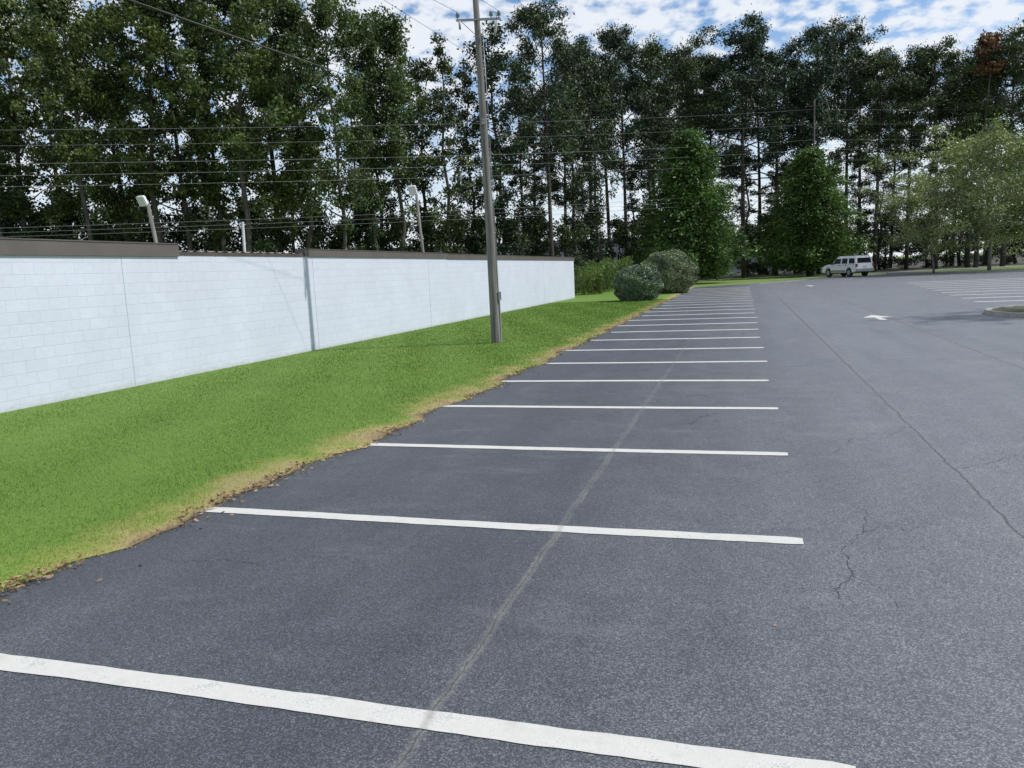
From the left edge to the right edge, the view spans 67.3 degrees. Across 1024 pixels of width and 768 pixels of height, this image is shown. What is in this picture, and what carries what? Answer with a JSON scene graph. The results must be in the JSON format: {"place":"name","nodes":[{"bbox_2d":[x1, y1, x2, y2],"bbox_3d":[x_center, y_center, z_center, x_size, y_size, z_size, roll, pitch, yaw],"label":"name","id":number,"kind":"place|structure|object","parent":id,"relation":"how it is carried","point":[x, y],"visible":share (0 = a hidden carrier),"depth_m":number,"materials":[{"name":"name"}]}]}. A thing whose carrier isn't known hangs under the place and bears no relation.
{"place":"outdoors","nodes":[
{"label":"outdoors","id":0,"kind":"place"},
{"bbox_2d":[0,287,694,592],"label":"lawn","id":1,"kind":"structure","parent":0,"point":[607,295],"depth_m":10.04,"materials":[{"name":"plant"}]},
{"bbox_2d":[0,333,600,600],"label":"leaf litter","id":2,"kind":"object","parent":1,"relation":"on","point":[29,578],"visible":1,"depth_m":6.83,"materials":[{"name":"brown plant"}]},
{"bbox_2d":[455,0,501,342],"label":"utility pole","id":3,"kind":"object","parent":1,"relation":"on","point":[495,310],"visible":0.92,"depth_m":20.38,"materials":[{"name":"grey wood"}]},
{"bbox_2d":[128,0,482,120],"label":"service cable","id":4,"kind":"object","parent":3,"relation":"attached to","point":[244,39],"visible":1,"depth_m":16.55,"materials":[{"name":"black rubber"}]},
{"bbox_2d":[574,265,605,294],"bbox_3d":[5.680,-7.936,58.567,2.883,2.347,2.788,0,9,17],"label":"hedge","id":5,"kind":"object","parent":1,"relation":"on","point":[595,282],"visible":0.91,"depth_m":58.22,"materials":[{"name":"green plant"}]},
{"bbox_2d":[583,258,619,291],"bbox_3d":[7.391,-8.992,63.661,3.375,2.841,3.490,-1,8,9],"label":"weed clump","id":6,"kind":"object","parent":1,"relation":"on","point":[605,275],"visible":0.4,"depth_m":63.19,"materials":[{"name":"green plant"}]},
{"bbox_2d":[612,264,664,300],"bbox_3d":[7.195,-5.750,43.990,3.006,2.231,3.016,0,9,17],"label":"rounded shrub","id":7,"kind":"object","parent":1,"relation":"on","point":[628,284],"visible":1,"depth_m":43.11,"materials":[{"name":"green plant"}]},
{"bbox_2d":[640,248,699,293],"bbox_3d":[10.949,-7.853,53.839,4.337,3.249,4.416,0,9,17],"label":"rounded shrub","id":8,"kind":"object","parent":1,"relation":"on","point":[684,270],"visible":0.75,"depth_m":52.59,"materials":[{"name":"green plant"}]},
{"bbox_2d":[0,0,1023,256],"label":"sky","id":9,"kind":"structure","parent":0,"point":[908,22],"materials":[{"name":"white"}]},
{"bbox_2d":[577,251,1023,290],"bbox_3d":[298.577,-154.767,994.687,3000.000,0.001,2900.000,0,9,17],"label":"ground","id":10,"kind":"structure","parent":0,"point":[719,282],"depth_m":88.77,"materials":[{"name":"green plant"}]},
{"bbox_2d":[146,0,324,251],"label":"broadleaf tree","id":11,"kind":"object","parent":10,"relation":"on","point":[234,65],"visible":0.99,"depth_m":54.62,"materials":[{"name":"green plant"}]},
{"bbox_2d":[0,238,574,412],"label":"wall","id":12,"kind":"structure","parent":10,"relation":"on","point":[81,318],"depth_m":16.88,"materials":[{"name":"brick"}]},
{"bbox_2d":[249,0,342,248],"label":"broadleaf tree","id":13,"kind":"object","parent":10,"relation":"on","point":[288,12],"visible":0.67,"depth_m":58.80,"materials":[{"name":"green plant"}]},
{"bbox_2d":[272,0,385,249],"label":"broadleaf tree","id":14,"kind":"object","parent":10,"relation":"on","point":[325,15],"visible":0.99,"depth_m":57.10,"materials":[{"name":"green plant"}]},
{"bbox_2d":[326,26,396,250],"bbox_3d":[-12.028,-17.951,64.242,5.164,22.858,6.003,2,10,32],"label":"broadleaf tree","id":15,"kind":"object","parent":10,"relation":"on","point":[374,156],"visible":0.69,"depth_m":63.32,"materials":[{"name":"green plant"}]},
{"bbox_2d":[321,2,438,251],"bbox_3d":[-11.014,-19.391,65.909,9.191,25.226,10.854,-2,8,13],"label":"broadleaf tree","id":16,"kind":"object","parent":10,"relation":"on","point":[397,146],"visible":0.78,"depth_m":64.51,"materials":[{"name":"green plant"}]},
{"bbox_2d":[415,29,476,253],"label":"broadleaf tree","id":17,"kind":"object","parent":10,"relation":"on","point":[444,67],"visible":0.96,"depth_m":67.26,"materials":[{"name":"green plant"}]},
{"bbox_2d":[446,211,509,254],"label":"understory tree","id":18,"kind":"object","parent":10,"relation":"on","point":[478,225],"visible":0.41,"depth_m":72.09,"materials":[{"name":"green plant"}]},
{"bbox_2d":[435,18,540,254],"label":"broadleaf tree","id":19,"kind":"object","parent":10,"relation":"on","point":[496,174],"visible":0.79,"depth_m":70.34,"materials":[{"name":"green plant"}]},
{"bbox_2d":[472,213,533,255],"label":"understory tree","id":20,"kind":"object","parent":10,"relation":"on","point":[516,238],"visible":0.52,"depth_m":71.97,"materials":[{"name":"green plant"}]},
{"bbox_2d":[0,271,1023,767],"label":"parking lot","id":21,"kind":"structure","parent":10,"relation":"on","point":[684,641],"depth_m":4.87,"materials":[{"name":"grey asphalt"}]},
{"bbox_2d":[0,653,855,767],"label":"stall line","id":22,"kind":"object","parent":21,"relation":"on","point":[647,749],"visible":1,"depth_m":3.33,"materials":[{"name":"paint"}]},
{"bbox_2d":[200,507,803,543],"bbox_3d":[-0.362,1.077,5.948,4.902,0.001,0.164,0,9,17],"label":"stall line","id":23,"kind":"object","parent":21,"relation":"on","point":[660,533],"visible":1,"depth_m":5.81,"materials":[{"name":"paint"}]},
{"bbox_2d":[368,443,787,454],"bbox_3d":[0.500,0.699,8.302,4.672,0.001,0.163,0,9,17],"label":"stall line","id":24,"kind":"object","parent":21,"relation":"on","point":[594,449],"visible":1,"depth_m":8.21,"materials":[{"name":"paint"}]},
{"bbox_2d":[443,405,777,408],"bbox_3d":[1.225,0.322,10.695,4.686,0.001,0.174,0,9,17],"label":"stall line","id":25,"kind":"object","parent":21,"relation":"on","point":[612,407],"visible":1,"depth_m":10.66,"materials":[{"name":"paint"}]},
{"bbox_2d":[502,380,768,381],"bbox_3d":[1.926,-0.056,13.098,4.643,0.001,0.186,0,9,17],"label":"stall line","id":26,"kind":"object","parent":21,"relation":"on","point":[614,380],"visible":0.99,"depth_m":13.25,"materials":[{"name":"paint"}]},
{"bbox_2d":[822,254,873,276],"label":"parked car","id":27,"kind":"object","parent":21,"relation":"on","point":[847,265],"visible":0.99,"depth_m":78.40,"materials":[{"name":"white paint"}]},
{"bbox_2d":[852,171,1023,272],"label":"oak tree","id":28,"kind":"object","parent":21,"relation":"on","point":[938,230],"visible":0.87,"depth_m":75.61,"materials":[{"name":"green plant"}]},
{"bbox_2d":[984,305,1023,317],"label":"kerbed island","id":29,"kind":"structure","parent":21,"relation":"on","point":[1017,311],"depth_m":23.26,"materials":[{"name":"concrete"}]},
{"bbox_2d":[495,79,559,255],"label":"broadleaf tree","id":30,"kind":"object","parent":10,"relation":"on","point":[520,174],"visible":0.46,"depth_m":77.49,"materials":[{"name":"green plant"}]},
{"bbox_2d":[517,207,564,256],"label":"understory tree","id":31,"kind":"object","parent":10,"relation":"on","point":[540,219],"visible":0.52,"depth_m":78.10,"materials":[{"name":"green plant"}]},
{"bbox_2d":[490,0,596,256],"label":"pine tree","id":32,"kind":"object","parent":10,"relation":"on","point":[541,20],"visible":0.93,"depth_m":71.67,"materials":[{"name":"green plant"}]},
{"bbox_2d":[540,219,590,276],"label":"understory tree","id":33,"kind":"object","parent":10,"relation":"on","point":[565,239],"visible":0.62,"depth_m":76.60,"materials":[{"name":"green plant"}]},
{"bbox_2d":[550,46,608,287],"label":"broadleaf tree","id":34,"kind":"object","parent":10,"relation":"on","point":[575,183],"visible":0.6,"depth_m":77.29,"materials":[{"name":"green plant"}]},
{"bbox_2d":[540,33,628,265],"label":"pine tree","id":35,"kind":"object","parent":10,"relation":"on","point":[613,102],"visible":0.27,"depth_m":83.74,"materials":[{"name":"green plant"}]},
{"bbox_2d":[557,207,614,283],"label":"understory tree","id":36,"kind":"object","parent":10,"relation":"on","point":[589,243],"visible":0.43,"depth_m":85.99,"materials":[{"name":"green plant"}]},
{"bbox_2d":[558,58,627,265],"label":"broadleaf tree","id":37,"kind":"object","parent":10,"relation":"on","point":[596,215],"visible":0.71,"depth_m":81.14,"materials":[{"name":"green plant"}]},
{"bbox_2d":[599,214,649,271],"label":"understory tree","id":38,"kind":"object","parent":10,"relation":"on","point":[619,234],"visible":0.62,"depth_m":90.11,"materials":[{"name":"green plant"}]},
{"bbox_2d":[578,19,676,264],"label":"pine tree","id":39,"kind":"object","parent":10,"relation":"on","point":[616,40],"visible":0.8,"depth_m":86.77,"materials":[{"name":"green plant"}]},
{"bbox_2d":[614,56,673,251],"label":"broadleaf tree","id":40,"kind":"object","parent":10,"relation":"on","point":[646,118],"visible":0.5,"depth_m":88.76,"materials":[{"name":"green plant"}]},
{"bbox_2d":[612,32,690,223],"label":"pine tree","id":41,"kind":"object","parent":10,"relation":"on","point":[653,50],"visible":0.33,"depth_m":90.84,"materials":[{"name":"green plant"}]},
{"bbox_2d":[625,126,765,280],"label":"cypress tree","id":42,"kind":"object","parent":10,"relation":"on","point":[694,218],"visible":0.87,"depth_m":78.46,"materials":[{"name":"green plant"}]},
{"bbox_2d":[688,3,804,277],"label":"pine tree","id":43,"kind":"object","parent":10,"relation":"on","point":[752,50],"visible":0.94,"depth_m":93.95,"materials":[{"name":"green plant"}]},
{"bbox_2d":[747,140,878,275],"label":"cypress tree","id":44,"kind":"object","parent":10,"relation":"on","point":[817,239],"visible":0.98,"depth_m":89.68,"materials":[{"name":"green plant"}]},
{"bbox_2d":[776,18,853,274],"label":"pine tree","id":45,"kind":"object","parent":10,"relation":"on","point":[826,63],"visible":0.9,"depth_m":96.87,"materials":[{"name":"green plant"}]},
{"bbox_2d":[830,47,933,271],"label":"pine tree","id":46,"kind":"object","parent":10,"relation":"on","point":[889,63],"visible":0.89,"depth_m":99.15,"materials":[{"name":"green plant"}]},
{"bbox_2d":[874,34,1004,268],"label":"pine tree","id":47,"kind":"object","parent":10,"relation":"on","point":[932,56],"visible":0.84,"depth_m":97.37,"materials":[{"name":"green plant"}]},
{"bbox_2d":[859,112,1023,270],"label":"oak tree","id":48,"kind":"object","parent":10,"relation":"on","point":[994,139],"visible":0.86,"depth_m":73.55,"materials":[{"name":"green plant"}]},
{"bbox_2d":[924,130,1023,252],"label":"oak tree","id":49,"kind":"object","parent":10,"relation":"on","point":[1007,206],"visible":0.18,"depth_m":80.21,"materials":[{"name":"green plant"}]},
{"bbox_2d":[931,52,1022,267],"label":"pine tree","id":50,"kind":"object","parent":10,"relation":"on","point":[992,93],"visible":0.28,"depth_m":99.49,"materials":[{"name":"green plant"}]},
{"bbox_2d":[940,17,1023,266],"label":"pine tree","id":51,"kind":"object","parent":10,"relation":"on","point":[1012,45],"visible":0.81,"depth_m":95.11,"materials":[{"name":"green plant"}]},
{"bbox_2d":[965,29,1009,267],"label":"broadleaf tree","id":52,"kind":"object","parent":10,"relation":"on","point":[989,41],"visible":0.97,"depth_m":94.08,"materials":[{"name":"plant"}]},
{"bbox_2d":[577,253,1023,286],"bbox_3d":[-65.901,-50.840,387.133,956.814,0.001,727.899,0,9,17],"label":"forest floor","id":53,"kind":"structure","parent":0,"point":[940,264],"depth_m":120.60,"materials":[{"name":"brown soil"}]},
{"bbox_2d":[0,56,31,237],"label":"broadleaf tree","id":54,"kind":"object","parent":53,"relation":"on","point":[8,194],"visible":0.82,"depth_m":56.88,"materials":[{"name":"green plant"}]},
{"bbox_2d":[0,192,39,237],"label":"understory tree","id":55,"kind":"object","parent":53,"relation":"on","point":[8,224],"visible":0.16,"depth_m":64.99,"materials":[{"name":"green plant"}]},
{"bbox_2d":[1,21,103,239],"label":"broadleaf tree","id":56,"kind":"object","parent":53,"relation":"on","point":[26,113],"visible":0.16,"depth_m":64.99,"materials":[{"name":"green plant"}]},
{"bbox_2d":[17,205,93,240],"bbox_3d":[-38.501,-9.888,63.508,7.248,9.484,8.329,3,9,32],"label":"understory tree","id":57,"kind":"object","parent":53,"relation":"on","point":[40,225],"visible":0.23,"depth_m":62.51,"materials":[{"name":"green plant"}]},
{"bbox_2d":[0,0,112,238],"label":"broadleaf tree","id":58,"kind":"object","parent":53,"relation":"on","point":[8,37],"visible":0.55,"depth_m":59.61,"materials":[{"name":"green plant"}]},
{"bbox_2d":[0,0,142,240],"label":"broadleaf tree","id":59,"kind":"object","parent":53,"relation":"on","point":[72,148],"visible":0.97,"depth_m":54.53,"materials":[{"name":"green plant"}]},
{"bbox_2d":[43,188,117,239],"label":"understory tree","id":60,"kind":"object","parent":53,"relation":"on","point":[91,216],"visible":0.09,"depth_m":68.27,"materials":[{"name":"green plant"}]},
{"bbox_2d":[33,0,170,241],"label":"broadleaf tree","id":61,"kind":"object","parent":53,"relation":"on","point":[124,216],"visible":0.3,"depth_m":60.98,"materials":[{"name":"green plant"}]},
{"bbox_2d":[76,219,144,241],"bbox_3d":[-33.402,-9.564,63.550,6.317,8.292,5.497,-6,9,-21],"label":"understory tree","id":62,"kind":"object","parent":53,"relation":"on","point":[99,235],"visible":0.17,"depth_m":62.43,"materials":[{"name":"green plant"}]},
{"bbox_2d":[85,0,212,242],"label":"broadleaf tree","id":63,"kind":"object","parent":53,"relation":"on","point":[130,11],"visible":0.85,"depth_m":56.50,"materials":[{"name":"green plant"}]},
{"bbox_2d":[76,0,239,250],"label":"broadleaf tree","id":64,"kind":"object","parent":53,"relation":"on","point":[120,41],"visible":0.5,"depth_m":58.80,"materials":[{"name":"green plant"}]},
{"bbox_2d":[140,219,198,249],"bbox_3d":[-29.927,-9.979,65.431,5.790,8.250,6.653,7,13,44],"label":"understory tree","id":65,"kind":"object","parent":53,"relation":"on","point":[171,236],"visible":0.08,"depth_m":65.00,"materials":[{"name":"green plant"}]},
{"bbox_2d":[159,199,240,251],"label":"understory tree","id":66,"kind":"object","parent":53,"relation":"on","point":[200,211],"visible":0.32,"depth_m":67.94,"materials":[{"name":"green plant"}]},
{"bbox_2d":[158,0,261,251],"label":"broadleaf tree","id":67,"kind":"object","parent":53,"relation":"on","point":[220,205],"visible":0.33,"depth_m":61.52,"materials":[{"name":"green plant"}]},
{"bbox_2d":[195,215,263,251],"bbox_3d":[-23.943,-10.252,64.760,5.424,8.477,6.233,-1,9,13],"label":"understory tree","id":68,"kind":"object","parent":53,"relation":"on","point":[216,238],"visible":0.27,"depth_m":63.81,"materials":[{"name":"green plant"}]},
{"bbox_2d":[211,192,301,251],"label":"understory tree","id":69,"kind":"object","parent":53,"relation":"on","point":[254,213],"visible":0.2,"depth_m":69.85,"materials":[{"name":"green plant"}]},
{"bbox_2d":[194,0,332,251],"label":"broadleaf tree","id":70,"kind":"object","parent":53,"relation":"on","point":[267,182],"visible":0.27,"depth_m":63.04,"materials":[{"name":"green plant"}]},
{"bbox_2d":[238,213,320,252],"bbox_3d":[-19.817,-10.344,64.873,7.040,8.232,6.127,4,10,44],"label":"understory tree","id":71,"kind":"object","parent":53,"relation":"on","point":[286,240],"visible":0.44,"depth_m":64.33,"materials":[{"name":"green plant"}]},
{"bbox_2d":[293,199,339,248],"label":"understory tree","id":72,"kind":"object","parent":53,"relation":"on","point":[320,221],"visible":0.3,"depth_m":70.49,"materials":[{"name":"green plant"}]},
{"bbox_2d":[301,219,379,250],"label":"understory tree","id":73,"kind":"object","parent":53,"relation":"on","point":[338,234],"visible":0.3,"depth_m":68.28,"materials":[{"name":"green plant"}]},
{"bbox_2d":[320,82,385,247],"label":"broadleaf tree","id":74,"kind":"object","parent":53,"relation":"on","point":[329,151],"visible":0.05,"depth_m":80.99,"materials":[{"name":"green plant"}]},
{"bbox_2d":[329,201,384,250],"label":"understory tree","id":75,"kind":"object","parent":53,"relation":"on","point":[360,224],"visible":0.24,"depth_m":71.57,"materials":[{"name":"green plant"}]},
{"bbox_2d":[337,61,401,250],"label":"broadleaf tree","id":76,"kind":"object","parent":53,"relation":"on","point":[390,206],"visible":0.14,"depth_m":69.95,"materials":[{"name":"green plant"}]},
{"bbox_2d":[379,208,435,251],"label":"understory tree","id":77,"kind":"object","parent":53,"relation":"on","point":[388,234],"visible":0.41,"depth_m":69.67,"materials":[{"name":"green plant"}]},
{"bbox_2d":[386,56,466,245],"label":"broadleaf tree","id":78,"kind":"object","parent":53,"relation":"on","point":[417,70],"visible":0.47,"depth_m":73.13,"materials":[{"name":"green plant"}]},
{"bbox_2d":[406,213,460,252],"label":"understory tree","id":79,"kind":"object","parent":53,"relation":"on","point":[427,230],"visible":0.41,"depth_m":72.28,"materials":[{"name":"green plant"}]},
{"bbox_2d":[438,58,495,253],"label":"broadleaf tree","id":80,"kind":"object","parent":53,"relation":"on","point":[469,99],"visible":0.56,"depth_m":74.76,"materials":[{"name":"green plant"}]},
{"bbox_2d":[509,159,551,255],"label":"broadleaf tree","id":81,"kind":"object","parent":53,"relation":"on","point":[537,169],"visible":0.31,"depth_m":89.60,"materials":[{"name":"green plant"}]},
{"bbox_2d":[494,82,569,251],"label":"pine tree","id":82,"kind":"object","parent":53,"relation":"on","point":[535,135],"visible":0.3,"depth_m":93.38,"materials":[{"name":"green plant"}]},
{"bbox_2d":[535,78,600,256],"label":"pine tree","id":83,"kind":"object","parent":53,"relation":"on","point":[558,201],"visible":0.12,"depth_m":96.35,"materials":[{"name":"green plant"}]},
{"bbox_2d":[388,232,803,277],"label":"warehouse","id":84,"kind":"structure","parent":53,"relation":"on","point":[616,250],"depth_m":147.98,"materials":[{"name":"grey metal"}]},
{"bbox_2d":[566,59,645,262],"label":"pine tree","id":85,"kind":"object","parent":53,"relation":"on","point":[608,212],"visible":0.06,"depth_m":106.23,"materials":[{"name":"green plant"}]},
{"bbox_2d":[612,177,644,255],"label":"broadleaf tree","id":86,"kind":"object","parent":53,"relation":"on","point":[630,206],"visible":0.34,"depth_m":95.70,"materials":[{"name":"green plant"}]},
{"bbox_2d":[637,23,730,151],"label":"pine tree","id":87,"kind":"object","parent":53,"relation":"on","point":[687,65],"visible":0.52,"depth_m":94.04,"materials":[{"name":"green plant"}]},
{"bbox_2d":[671,51,759,278],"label":"pine tree","id":88,"kind":"object","parent":53,"relation":"on","point":[709,59],"visible":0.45,"depth_m":98.93,"materials":[{"name":"green plant"}]},
{"bbox_2d":[724,150,769,272],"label":"broadleaf tree","id":89,"kind":"object","parent":53,"relation":"on","point":[749,182],"visible":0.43,"depth_m":111.49,"materials":[{"name":"green plant"}]},
{"bbox_2d":[729,220,769,275],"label":"understory tree","id":90,"kind":"object","parent":53,"relation":"on","point":[755,264],"visible":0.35,"depth_m":108.05,"materials":[{"name":"green plant"}]},
{"bbox_2d":[733,212,783,274],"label":"understory tree","id":91,"kind":"object","parent":53,"relation":"on","point":[762,271],"visible":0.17,"depth_m":114.12,"materials":[{"name":"green plant"}]},
{"bbox_2d":[708,71,809,274],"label":"pine tree","id":92,"kind":"object","parent":53,"relation":"on","point":[734,177],"visible":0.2,"depth_m":117.53,"materials":[{"name":"green plant"}]},
{"bbox_2d":[719,42,848,275],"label":"pine tree","id":93,"kind":"object","parent":53,"relation":"on","point":[777,145],"visible":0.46,"depth_m":100.71,"materials":[{"name":"green plant"}]},
{"bbox_2d":[800,14,907,249],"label":"pine tree","id":94,"kind":"object","parent":53,"relation":"on","point":[854,53],"visible":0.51,"depth_m":101.47,"materials":[{"name":"green plant"}]},
{"bbox_2d":[824,53,906,253],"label":"pine tree","id":95,"kind":"object","parent":53,"relation":"on","point":[849,136],"visible":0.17,"depth_m":114.96,"materials":[{"name":"green plant"}]},
{"bbox_2d":[848,148,884,255],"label":"broadleaf tree","id":96,"kind":"object","parent":53,"relation":"on","point":[853,177],"visible":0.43,"depth_m":114.70,"materials":[{"name":"green plant"}]},
{"bbox_2d":[843,217,895,261],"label":"understory tree","id":97,"kind":"object","parent":53,"relation":"on","point":[866,225],"visible":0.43,"depth_m":105.76,"materials":[{"name":"green plant"}]},
{"bbox_2d":[851,162,911,269],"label":"broadleaf tree","id":98,"kind":"object","parent":53,"relation":"on","point":[890,186],"visible":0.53,"depth_m":111.55,"materials":[{"name":"green plant"}]},
{"bbox_2d":[870,214,910,268],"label":"understory tree","id":99,"kind":"object","parent":53,"relation":"on","point":[884,264],"visible":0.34,"depth_m":115.88,"materials":[{"name":"green plant"}]},
{"bbox_2d":[845,73,940,267],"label":"pine tree","id":100,"kind":"object","parent":53,"relation":"on","point":[894,171],"visible":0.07,"depth_m":122.01,"materials":[{"name":"green plant"}]},
{"bbox_2d":[882,224,932,269],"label":"understory tree","id":101,"kind":"object","parent":53,"relation":"on","point":[917,248],"visible":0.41,"depth_m":108.78,"materials":[{"name":"green plant"}]},
{"bbox_2d":[871,39,965,269],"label":"pine tree","id":102,"kind":"object","parent":53,"relation":"on","point":[914,140],"visible":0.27,"depth_m":102.26,"materials":[{"name":"green plant"}]},
{"bbox_2d":[938,224,973,266],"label":"understory tree","id":103,"kind":"object","parent":53,"relation":"on","point":[946,259],"visible":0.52,"depth_m":109.92,"materials":[{"name":"green plant"}]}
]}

